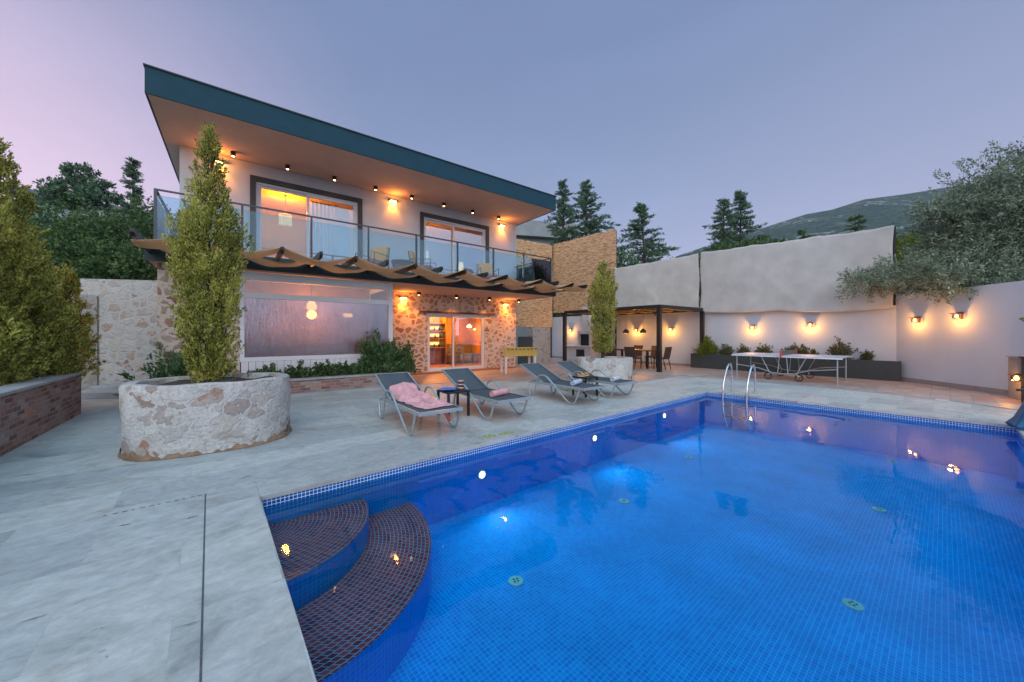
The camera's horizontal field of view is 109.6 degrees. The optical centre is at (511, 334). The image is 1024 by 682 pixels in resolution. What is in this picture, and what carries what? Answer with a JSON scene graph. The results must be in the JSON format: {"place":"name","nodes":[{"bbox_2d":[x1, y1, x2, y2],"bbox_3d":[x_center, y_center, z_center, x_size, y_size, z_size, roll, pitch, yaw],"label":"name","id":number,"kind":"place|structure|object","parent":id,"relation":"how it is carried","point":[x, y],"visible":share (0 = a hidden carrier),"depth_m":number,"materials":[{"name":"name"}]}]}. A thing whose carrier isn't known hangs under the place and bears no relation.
{"place":"outdoors","nodes":[
{"label":"outdoors","id":0,"kind":"place"},
{"bbox_2d":[0,187,179,237],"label":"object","id":1,"kind":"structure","parent":0,"point":[31,190],"depth_m":34.16,"materials":[{"name":"plant"}]},
{"bbox_2d":[0,376,1016,681],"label":"pool deck","id":2,"kind":"structure","parent":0,"point":[100,562],"depth_m":3.00,"materials":[{"name":"stone"}]},
{"bbox_2d":[0,372,83,456],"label":"brick wall","id":3,"kind":"structure","parent":2,"relation":"on","point":[33,409],"depth_m":4.93,"materials":[{"name":"brown brick"}]},
{"bbox_2d":[52,263,106,379],"bbox_3d":[-8.866,-0.228,7.095,1.035,2.406,1.166,0,0,27],"label":"golden cypress","id":4,"kind":"object","parent":2,"relation":"on","point":[72,284],"visible":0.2,"depth_m":7.23,"materials":[{"name":"green plant"}]},
{"bbox_2d":[69,294,96,390],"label":"stone wall","id":5,"kind":"structure","parent":2,"relation":"on","point":[88,380],"depth_m":9.14,"materials":[{"name":"beige stone"}]},
{"bbox_2d":[81,381,130,398],"bbox_3d":[-8.657,1.300,8.667,2.300,0.200,1.500,0,0,-8],"label":"garden step","id":6,"kind":"object","parent":2,"relation":"on","point":[105,391],"visible":0.15,"depth_m":8.07,"materials":[{"name":"grey concrete"}]},
{"bbox_2d":[80,278,156,384],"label":"stone wall","id":7,"kind":"structure","parent":2,"relation":"on","point":[127,321],"depth_m":9.39,"materials":[{"name":"beige stone"}]},
{"bbox_2d":[105,494,205,681],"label":"deck joint","id":8,"kind":"object","parent":2,"relation":"on","point":[201,647],"visible":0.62,"depth_m":1.93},
{"bbox_2d":[117,372,291,461],"bbox_3d":[-3.940,0.985,4.800,1.741,0.828,1.366,0,0,-38],"label":"stone planter","id":9,"kind":"object","parent":2,"relation":"on","point":[164,418],"visible":0.98,"depth_m":4.23,"materials":[{"name":"stone"}]},
{"bbox_2d":[160,122,255,383],"bbox_3d":[-4.036,-1.067,4.894,0.978,3.603,0.993,0,0,39],"label":"golden cypress","id":10,"kind":"object","parent":9,"relation":"in","point":[209,300],"visible":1,"depth_m":4.72,"materials":[{"name":"green plant"}]},
{"bbox_2d":[291,386,382,398],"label":"kerb","id":11,"kind":"structure","parent":2,"relation":"on","point":[332,392],"depth_m":8.44,"materials":[{"name":"grey stone"}]},
{"bbox_2d":[290,371,398,392],"bbox_3d":[-4.856,1.200,8.602,4.600,0.400,0.790,0,0,-37],"label":"brick planter","id":12,"kind":"object","parent":2,"relation":"on","point":[307,384],"visible":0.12,"depth_m":8.61,"materials":[{"name":"brown brick"}]},
{"bbox_2d":[112,341,200,399],"bbox_3d":[-6.651,0.841,7.200,1.395,1.458,1.354,0,0,0],"label":"shrub","id":13,"kind":"object","parent":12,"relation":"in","point":[175,367],"visible":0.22,"depth_m":6.94,"materials":[{"name":"green plant"}]},
{"bbox_2d":[247,362,282,372],"bbox_3d":[-5.615,0.854,8.112,0.943,0.471,0.742,0,0,-35],"label":"shrub","id":14,"kind":"object","parent":12,"relation":"on","point":[267,369],"visible":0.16,"depth_m":8.18,"materials":[{"name":"green plant"}]},
{"bbox_2d":[279,359,325,377],"bbox_3d":[-5.051,0.844,8.569,1.004,0.540,0.775,0,0,29],"label":"shrub","id":15,"kind":"object","parent":12,"relation":"on","point":[292,372],"visible":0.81,"depth_m":8.45,"materials":[{"name":"green plant"}]},
{"bbox_2d":[312,359,348,376],"bbox_3d":[-4.559,0.840,8.877,0.843,0.501,0.705,0,0,29],"label":"shrub","id":16,"kind":"object","parent":12,"relation":"on","point":[328,369],"visible":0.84,"depth_m":8.85,"materials":[{"name":"green plant"}]},
{"bbox_2d":[336,360,360,374],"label":"shrub","id":17,"kind":"object","parent":12,"relation":"in","point":[351,368],"visible":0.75,"depth_m":9.11,"materials":[{"name":"green plant"}]},
{"bbox_2d":[357,328,407,373],"bbox_3d":[-3.511,0.519,9.616,1.428,1.461,1.185,0,0,41],"label":"shrub","id":18,"kind":"object","parent":12,"relation":"in","point":[372,353],"visible":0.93,"depth_m":9.44,"materials":[{"name":"green plant"}]},
{"bbox_2d":[381,338,419,373],"bbox_3d":[-3.154,0.633,10.041,1.160,1.163,1.075,0,0,0],"label":"shrub","id":19,"kind":"object","parent":12,"relation":"in","point":[409,361],"visible":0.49,"depth_m":9.87,"materials":[{"name":"green plant"}]},
{"bbox_2d":[375,372,462,434],"bbox_3d":[-1.584,1.051,5.806,0.724,0.698,2.027,0,0,-37],"label":"sun lounger","id":20,"kind":"object","parent":2,"relation":"on","point":[386,381],"visible":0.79,"depth_m":5.65,"materials":[{"name":"grey"}]},
{"bbox_2d":[389,382,453,408],"bbox_3d":[-1.431,0.916,5.626,0.533,0.250,1.234,0,0,-42],"label":"pink towel","id":21,"kind":"object","parent":20,"relation":"on","point":[410,394],"visible":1,"depth_m":5.67,"materials":[{"name":"pink fabric"}]},
{"bbox_2d":[437,387,469,415],"bbox_3d":[-1.020,1.179,6.280,0.430,0.440,0.430,0,0,-37],"label":"side table","id":22,"kind":"object","parent":2,"relation":"on","point":[455,391],"visible":0.71,"depth_m":6.22,"materials":[{"name":"metal"}]},
{"bbox_2d":[442,368,530,419],"bbox_3d":[-0.564,1.051,6.676,0.724,0.698,2.027,0,0,-37],"label":"sun lounger","id":23,"kind":"object","parent":2,"relation":"on","point":[478,387],"visible":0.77,"depth_m":6.77,"materials":[{"name":"grey"}]},
{"bbox_2d":[489,388,509,396],"bbox_3d":[-0.212,0.999,6.249,0.106,0.117,0.400,0,0,41],"label":"rolled towel","id":24,"kind":"object","parent":23,"relation":"on","point":[495,393],"visible":1,"depth_m":6.18,"materials":[{"name":"pink fabric"}]},
{"bbox_2d":[520,363,604,404],"bbox_3d":[1.036,1.051,8.006,0.724,0.698,2.027,0,0,-37],"label":"sun lounger","id":25,"kind":"object","parent":2,"relation":"on","point":[541,373],"visible":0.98,"depth_m":8.08,"materials":[{"name":"grey"}]},
{"bbox_2d":[572,375,597,397],"bbox_3d":[1.680,1.179,8.320,0.430,0.440,0.430,0,0,-37],"label":"side table","id":26,"kind":"object","parent":2,"relation":"on","point":[588,377],"visible":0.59,"depth_m":8.27,"materials":[{"name":"metal"}]},
{"bbox_2d":[555,361,637,397],"bbox_3d":[1.956,1.051,8.756,0.724,0.698,2.027,0,0,-37],"label":"sun lounger","id":27,"kind":"object","parent":2,"relation":"on","point":[572,368],"visible":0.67,"depth_m":8.80,"materials":[{"name":"grey"}]},
{"bbox_2d":[202,388,1023,681],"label":"pool coping","id":28,"kind":"object","parent":2,"relation":"on","point":[252,631],"visible":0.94,"depth_m":2.25,"materials":[{"name":"stone"}]},
{"bbox_2d":[1005,388,1023,430],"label":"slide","id":29,"kind":"object","parent":28,"relation":"on","point":[1016,420],"visible":1,"depth_m":5.37,"materials":[{"name":"blue plastic"}]},
{"bbox_2d":[432,376,1017,409],"bbox_3d":[5.161,1.394,8.973,14.440,0.006,6.281,0,0,32],"label":"terrace edge","id":30,"kind":"object","parent":2,"relation":"on","point":[798,385],"visible":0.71,"depth_m":9.51,"materials":[{"name":"grey concrete"}]},
{"bbox_2d":[722,363,756,425],"bbox_3d":[5.432,1.391,8.646,0.645,1.379,0.590,0,0,-40],"label":"pool ladder","id":31,"kind":"object","parent":2,"relation":"attached to","point":[747,383],"visible":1,"depth_m":8.61,"materials":[{"name":"silver metal"}]},
{"bbox_2d":[0,0,1023,264],"label":"sky","id":32,"kind":"structure","parent":0,"point":[674,108],"materials":[{"name":"purple"}]},
{"bbox_2d":[516,220,580,346],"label":"concrete house","id":33,"kind":"structure","parent":0,"point":[534,231],"depth_m":37.61,"materials":[{"name":"white concrete"}]},
{"bbox_2d":[288,423,1023,681],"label":"pool floor","id":34,"kind":"structure","parent":0,"point":[724,554],"depth_m":3.33,"materials":[{"name":"blue tile"}]},
{"bbox_2d":[269,498,368,610],"bbox_3d":[-1.551,1.935,3.044,0.880,0.530,0.950,0,0,-40],"label":"pool step","id":35,"kind":"object","parent":34,"relation":"on","point":[308,542],"visible":0.67,"depth_m":2.89,"materials":[{"name":"brown tile"}]},
{"bbox_2d":[295,503,430,681],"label":"pool step","id":36,"kind":"object","parent":34,"relation":"on","point":[357,608],"visible":0.89,"depth_m":2.52,"materials":[{"name":"brown tile"}]},
{"bbox_2d":[508,576,522,586],"bbox_3d":[0.034,2.191,3.220,0.136,0.014,0.136,0,0,-40],"label":"floor inlet","id":37,"kind":"object","parent":34,"relation":"on","point":[515,581],"visible":1,"depth_m":3.21,"materials":[{"name":"white plastic"}]},
{"bbox_2d":[264,395,1023,565],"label":"pool wall","id":38,"kind":"structure","parent":34,"relation":"on","point":[435,493],"depth_m":5.85,"materials":[{"name":"blue tile"}]},
{"bbox_2d":[477,469,485,479],"bbox_3d":[-0.386,1.790,4.624,0.136,0.136,0.026,0,0,-40],"label":"pool lamp","id":39,"kind":"object","parent":38,"relation":"attached to","point":[481,474],"visible":1,"depth_m":4.62,"materials":[{"name":"white glass"}]},
{"bbox_2d":[261,393,1023,507],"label":"pool waterline band","id":40,"kind":"object","parent":38,"relation":"attached to","point":[312,492],"visible":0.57,"depth_m":5.33,"materials":[{"name":"tile"}]},
{"bbox_2d":[842,598,864,610],"bbox_3d":[2.772,2.191,2.938,0.136,0.014,0.136,0,0,-40],"label":"floor inlet","id":41,"kind":"object","parent":34,"relation":"on","point":[852,604],"visible":1,"depth_m":2.93,"materials":[{"name":"white plastic"}]},
{"bbox_2d":[411,357,1021,408],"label":"terrace","id":42,"kind":"structure","parent":0,"point":[519,372],"depth_m":11.00,"materials":[{"name":"stone"}]},
{"bbox_2d":[143,63,556,377],"bbox_3d":[-5.012,-1.925,13.354,11.090,6.650,7.580,0,0,-37],"label":"villa","id":43,"kind":"object","parent":42,"relation":"on","point":[349,212],"visible":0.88,"depth_m":10.36,"materials":[{"name":"paint"}]},
{"bbox_2d":[279,194,291,226],"bbox_3d":[-7.308,-4.009,11.655,0.368,0.981,0.359,0,0,-37],"label":"chandelier","id":44,"kind":"object","parent":43,"relation":"hanging from","point":[281,216],"visible":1,"depth_m":11.65,"materials":[{"name":"white glass"}]},
{"bbox_2d":[129,227,587,292],"bbox_3d":[-2.237,-1.632,9.755,11.005,0.246,1.550,0,0,-37],"label":"awning","id":45,"kind":"object","parent":43,"relation":"attached to","point":[433,275],"visible":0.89,"depth_m":8.75,"materials":[{"name":"fabric"}]},
{"bbox_2d":[355,247,389,267],"bbox_3d":[-4.189,-2.256,10.918,0.692,0.911,0.773,0,0,18],"label":"armchair","id":46,"kind":"object","parent":43,"relation":"on","point":[379,255],"visible":0.51,"depth_m":11.09,"materials":[{"name":"fabric"}]},
{"bbox_2d":[391,259,413,267],"bbox_3d":[-3.353,-2.028,11.085,0.680,0.444,0.680,0,0,-37],"label":"side table","id":47,"kind":"object","parent":43,"relation":"on","point":[403,262],"visible":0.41,"depth_m":10.86,"materials":[{"name":"metal"}]},
{"bbox_2d":[408,250,435,269],"bbox_3d":[-2.940,-2.256,11.810,0.773,0.911,0.692,0,0,3],"label":"armchair","id":48,"kind":"object","parent":43,"relation":"on","point":[411,253],"visible":0.4,"depth_m":11.55,"materials":[{"name":"fabric"}]},
{"bbox_2d":[430,317,446,364],"bbox_3d":[-3.623,0.200,16.348,1.110,2.300,0.700,0,0,-37],"label":"shelf unit","id":49,"kind":"object","parent":43,"relation":"on","point":[438,354],"visible":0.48,"depth_m":16.43,"materials":[{"name":"brown wood"}]},
{"bbox_2d":[447,344,478,361],"bbox_3d":[-2.443,0.850,17.027,1.550,0.800,0.850,0,0,-37],"label":"sofa","id":50,"kind":"object","parent":43,"relation":"on","point":[463,353],"visible":0.75,"depth_m":16.98,"materials":[{"name":"grey fabric"}]},
{"bbox_2d":[476,263,498,278],"bbox_3d":[-0.913,-2.256,13.433,0.692,0.911,0.773,0,0,-17],"label":"armchair","id":51,"kind":"object","parent":43,"relation":"on","point":[484,267],"visible":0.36,"depth_m":13.62,"materials":[{"name":"fabric"}]},
{"bbox_2d":[499,347,536,373],"bbox_3d":[0.231,0.936,13.281,1.246,0.920,0.920,0,0,-20],"label":"foosball table","id":52,"kind":"object","parent":42,"relation":"on","point":[529,352],"visible":0.97,"depth_m":13.09,"materials":[{"name":"yellow laminate"}]},
{"bbox_2d":[518,337,532,363],"bbox_3d":[0.629,0.750,17.375,0.682,1.300,0.300,0,0,-4],"label":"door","id":53,"kind":"structure","parent":42,"relation":"on","point":[525,341],"depth_m":17.22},
{"bbox_2d":[516,239,551,357],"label":"brick wall","id":54,"kind":"structure","parent":42,"relation":"on","point":[534,312],"depth_m":21.03,"materials":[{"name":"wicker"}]},
{"bbox_2d":[528,327,549,362],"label":"stone wall","id":55,"kind":"structure","parent":42,"relation":"on","point":[541,340],"depth_m":18.00,"materials":[{"name":"beige stone"}]},
{"bbox_2d":[539,316,605,357],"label":"garden wall","id":56,"kind":"structure","parent":42,"relation":"on","point":[574,323],"depth_m":21.38,"materials":[{"name":"paint"}]},
{"bbox_2d":[567,307,599,359],"bbox_3d":[3.800,-0.054,19.776,0.840,2.900,1.900,0,0,-41],"label":"outdoor fireplace","id":57,"kind":"object","parent":42,"relation":"on","point":[583,347],"visible":0.51,"depth_m":19.48,"materials":[{"name":"white paint"}]},
{"bbox_2d":[553,229,616,354],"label":"brick wall","id":58,"kind":"structure","parent":42,"relation":"on","point":[576,261],"depth_m":20.28,"materials":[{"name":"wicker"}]},
{"bbox_2d":[576,356,632,381],"bbox_3d":[2.821,1.041,11.104,1.751,0.708,1.026,0,0,-5],"label":"stone planter","id":59,"kind":"object","parent":42,"relation":"on","point":[613,366],"visible":0.84,"depth_m":10.64,"materials":[{"name":"stone"}]},
{"bbox_2d":[586,260,619,357],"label":"golden cypress","id":60,"kind":"object","parent":59,"relation":"on","point":[600,289],"visible":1,"depth_m":10.96,"materials":[{"name":"green plant"}]},
{"bbox_2d":[624,347,641,368],"bbox_3d":[4.964,0.946,14.861,0.607,0.908,0.466,0,0,-38],"label":"dining chair","id":61,"kind":"object","parent":42,"relation":"on","point":[629,351],"visible":0.68,"depth_m":14.68,"materials":[{"name":"brown wicker"}]},
{"bbox_2d":[563,304,704,371],"bbox_3d":[5.260,0.138,16.200,3.229,2.516,5.110,0,0,-39],"label":"pergola","id":62,"kind":"object","parent":42,"relation":"on","point":[658,310],"visible":0.76,"depth_m":14.99,"materials":[{"name":"metal"}]},
{"bbox_2d":[616,349,655,368],"bbox_3d":[5.300,1.021,15.700,0.900,0.750,1.900,0,0,-38],"label":"dining table","id":63,"kind":"object","parent":42,"relation":"on","point":[647,358],"visible":0.4,"depth_m":14.79,"materials":[{"name":"metal"}]},
{"bbox_2d":[633,345,642,365],"bbox_3d":[5.636,0.946,16.539,0.607,0.908,0.466,0,0,-38],"label":"dining chair","id":64,"kind":"object","parent":42,"relation":"on","point":[638,353],"visible":0.62,"depth_m":16.59,"materials":[{"name":"brown wicker"}]},
{"bbox_2d":[645,346,655,366],"bbox_3d":[6.194,0.946,15.832,0.607,0.908,0.466,0,0,-38],"label":"dining chair","id":65,"kind":"object","parent":42,"relation":"on","point":[653,353],"visible":0.52,"depth_m":16.02,"materials":[{"name":"brown wicker"}]},
{"bbox_2d":[611,312,699,365],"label":"garden wall","id":66,"kind":"structure","parent":42,"relation":"on","point":[682,337],"depth_m":16.75,"materials":[{"name":"paint"}]},
{"bbox_2d":[614,253,700,316],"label":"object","id":67,"kind":"structure","parent":66,"relation":"on","point":[673,281],"depth_m":16.75,"materials":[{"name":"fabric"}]},
{"bbox_2d":[653,347,671,369],"bbox_3d":[6.114,0.946,14.669,0.467,0.908,0.607,0,0,-38],"label":"dining chair","id":68,"kind":"object","parent":42,"relation":"on","point":[667,353],"visible":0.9,"depth_m":14.45,"materials":[{"name":"brown wicker"}]},
{"bbox_2d":[732,349,851,384],"bbox_3d":[8.761,0.938,11.441,1.805,0.924,2.740,0,0,-40],"label":"table tennis","id":69,"kind":"object","parent":42,"relation":"on","point":[786,354],"visible":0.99,"depth_m":11.14,"materials":[{"name":"white plastic"}]},
{"bbox_2d":[691,353,900,380],"bbox_3d":[9.746,1.098,13.220,0.420,0.596,6.104,0,0,-40],"label":"flower bed","id":70,"kind":"object","parent":42,"relation":"on","point":[875,370],"visible":0.91,"depth_m":12.31,"materials":[{"name":"concrete"}]},
{"bbox_2d":[691,335,718,355],"bbox_3d":[8.133,0.479,15.144,1.087,0.967,1.018,0,0,37],"label":"shrub","id":71,"kind":"object","parent":70,"relation":"in","point":[709,347],"visible":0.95,"depth_m":14.97,"materials":[{"name":"green plant"}]},
{"bbox_2d":[717,343,734,354],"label":"rose bush","id":72,"kind":"object","parent":70,"relation":"in","point":[727,350],"visible":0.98,"depth_m":14.54,"materials":[{"name":"green plant"}]},
{"bbox_2d":[736,343,750,352],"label":"rose bush","id":73,"kind":"object","parent":70,"relation":"on","point":[743,349],"visible":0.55,"depth_m":14.04,"materials":[{"name":"green plant"}]},
{"bbox_2d":[754,343,773,352],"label":"rose bush","id":74,"kind":"object","parent":70,"relation":"on","point":[762,349],"visible":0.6,"depth_m":13.55,"materials":[{"name":"green plant"}]},
{"bbox_2d":[793,344,809,360],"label":"rose bush","id":75,"kind":"object","parent":70,"relation":"in","point":[800,351],"visible":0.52,"depth_m":12.62,"materials":[{"name":"green plant"}]},
{"bbox_2d":[825,336,860,361],"bbox_3d":[10.931,0.462,11.889,1.111,0.873,0.784,0,0,25],"label":"rose bush","id":76,"kind":"object","parent":70,"relation":"in","point":[846,349],"visible":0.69,"depth_m":11.86,"materials":[{"name":"green plant"}]},
{"bbox_2d":[857,349,874,359],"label":"rose bush","id":77,"kind":"object","parent":70,"relation":"in","point":[866,355],"visible":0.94,"depth_m":11.41,"materials":[{"name":"green plant"}]},
{"bbox_2d":[705,305,895,360],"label":"garden wall","id":78,"kind":"structure","parent":42,"relation":"on","point":[870,330],"depth_m":12.72,"materials":[{"name":"paint"}]},
{"bbox_2d":[699,225,895,312],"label":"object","id":79,"kind":"structure","parent":78,"relation":"on","point":[801,275],"depth_m":12.82,"materials":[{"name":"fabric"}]},
{"bbox_2d":[896,281,1023,394],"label":"garden wall","id":80,"kind":"structure","parent":42,"relation":"on","point":[938,345],"depth_m":9.21,"materials":[{"name":"paint"}]},
{"bbox_2d":[949,312,963,318],"bbox_3d":[11.422,-0.490,9.281,0.189,0.180,0.170,0,0,7],"label":"wall lantern","id":81,"kind":"object","parent":80,"relation":"attached to","point":[960,315],"depth_m":9.25,"materials":[{"name":"black metal"}]},
{"bbox_2d":[1005,355,1023,399],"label":"planter box","id":82,"kind":"object","parent":42,"relation":"on","point":[1014,364],"visible":0.83,"depth_m":7.84,"materials":[{"name":"stone"}]},
{"bbox_2d":[797,227,816,239],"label":"conifer tree","id":83,"kind":"object","parent":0,"point":[801,232],"visible":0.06,"depth_m":25.93,"materials":[{"name":"green plant"}]},
{"bbox_2d":[675,177,1023,301],"bbox_3d":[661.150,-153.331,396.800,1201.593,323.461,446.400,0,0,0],"label":"hill","id":84,"kind":"structure","parent":0,"point":[879,212],"depth_m":535.45,"materials":[{"name":"green plant"}]},
{"bbox_2d":[1018,356,1023,402],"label":"storage cabinet","id":85,"kind":"object","parent":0,"point":[1022,377],"visible":1,"depth_m":7.36,"materials":[{"name":"metal"}]},
{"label":"bed soil","id":86,"kind":"structure","parent":0,"visible":0},
{"bbox_2d":[0,264,60,385],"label":"golden cypress","id":87,"kind":"object","parent":86,"relation":"on","point":[6,347],"visible":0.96,"depth_m":4.89,"materials":[{"name":"green plant"}]},
{"bbox_2d":[0,224,88,369],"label":"golden cypress","id":88,"kind":"object","parent":86,"relation":"on","point":[55,270],"visible":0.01,"depth_m":6.50,"materials":[{"name":"green plant"}]},
{"bbox_2d":[1,269,92,380],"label":"golden cypress","id":89,"kind":"object","parent":86,"relation":"on","point":[61,369],"visible":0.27,"depth_m":6.07,"materials":[{"name":"green plant"}]},
{"bbox_2d":[0,137,99,383],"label":"golden cypress","id":90,"kind":"object","parent":86,"relation":"on","point":[19,252],"visible":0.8,"depth_m":5.54,"materials":[{"name":"green plant"}]},
{"label":"ground","id":91,"kind":"structure","parent":0,"visible":0},
{"bbox_2d":[4,191,108,241],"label":"leafy tree","id":92,"kind":"object","parent":91,"relation":"on","point":[48,213],"visible":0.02,"depth_m":19.51,"materials":[{"name":"green plant"}]},
{"bbox_2d":[26,208,123,280],"bbox_3d":[-16.901,-1.704,14.038,4.495,6.212,3.184,0,0,0],"label":"leafy tree","id":93,"kind":"object","parent":91,"relation":"on","point":[65,227],"visible":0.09,"depth_m":13.56,"materials":[{"name":"green plant"}]},
{"bbox_2d":[31,161,127,216],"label":"leafy tree","id":94,"kind":"object","parent":91,"relation":"on","point":[92,189],"visible":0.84,"depth_m":21.65,"materials":[{"name":"green plant"}]},
{"bbox_2d":[36,231,156,293],"bbox_3d":[-14.037,-1.228,13.035,5.687,5.260,2.994,0,0,0],"label":"leafy tree","id":95,"kind":"object","parent":91,"relation":"on","point":[124,260],"visible":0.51,"depth_m":12.29,"materials":[{"name":"green plant"}]},
{"bbox_2d":[76,201,153,242],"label":"leafy tree","id":96,"kind":"object","parent":91,"relation":"on","point":[109,210],"depth_m":18.33,"materials":[{"name":"green plant"}]},
{"bbox_2d":[119,157,148,229],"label":"conifer tree","id":97,"kind":"object","parent":91,"relation":"on","point":[133,173],"visible":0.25,"depth_m":23.90,"materials":[{"name":"green plant"}]},
{"bbox_2d":[90,196,179,249],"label":"leafy tree","id":98,"kind":"object","parent":91,"relation":"on","point":[143,232],"visible":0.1,"depth_m":14.45,"materials":[{"name":"green plant"}]},
{"bbox_2d":[544,178,584,315],"bbox_3d":[4.017,-5.770,30.409,6.896,14.341,6.243,0,0,42],"label":"conifer tree","id":99,"kind":"object","parent":91,"relation":"on","point":[562,203],"visible":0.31,"depth_m":29.81,"materials":[{"name":"green plant"}]},
{"bbox_2d":[545,179,639,316],"bbox_3d":[5.936,-5.946,31.152,11.429,14.692,14.198,0,0,24],"label":"conifer tree","id":100,"kind":"object","parent":91,"relation":"on","point":[583,200],"visible":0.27,"depth_m":30.45,"materials":[{"name":"green plant"}]},
{"bbox_2d":[617,245,639,267],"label":"leafy tree","id":101,"kind":"object","parent":91,"relation":"on","point":[620,259],"visible":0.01,"depth_m":23.30,"materials":[{"name":"green plant"}]},
{"bbox_2d":[617,202,680,266],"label":"conifer tree","id":102,"kind":"object","parent":91,"relation":"on","point":[641,209],"visible":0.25,"depth_m":25.76,"materials":[{"name":"green plant"}]},
{"bbox_2d":[670,246,731,294],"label":"leafy tree","id":103,"kind":"object","parent":91,"relation":"on","point":[726,248],"visible":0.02,"depth_m":23.59,"materials":[{"name":"green plant"}]},
{"bbox_2d":[699,199,748,307],"bbox_3d":[16.609,-4.638,28.143,6.777,12.076,7.417,0,0,27],"label":"conifer tree","id":104,"kind":"object","parent":91,"relation":"on","point":[723,234],"visible":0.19,"depth_m":27.80,"materials":[{"name":"green plant"}]},
{"bbox_2d":[699,190,768,306],"bbox_3d":[17.414,-5.135,29.042,8.070,13.071,9.305,0,0,0],"label":"conifer tree","id":105,"kind":"object","parent":91,"relation":"on","point":[741,202],"visible":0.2,"depth_m":28.71,"materials":[{"name":"green plant"}]},
{"bbox_2d":[697,233,793,260],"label":"leafy tree","id":106,"kind":"object","parent":91,"relation":"on","point":[751,242],"visible":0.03,"depth_m":23.50,"materials":[{"name":"green plant"}]},
{"bbox_2d":[843,213,866,231],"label":"conifer tree","id":107,"kind":"object","parent":91,"relation":"on","point":[855,228],"visible":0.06,"depth_m":25.89,"materials":[{"name":"green plant"}]},
{"bbox_2d":[896,226,955,294],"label":"leafy tree","id":108,"kind":"object","parent":91,"relation":"on","point":[908,240],"visible":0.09,"depth_m":16.58,"materials":[{"name":"green plant"}]},
{"bbox_2d":[834,136,1023,304],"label":"olive tree","id":109,"kind":"object","parent":91,"relation":"on","point":[991,251],"visible":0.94,"depth_m":9.86,"materials":[{"name":"green plant"}]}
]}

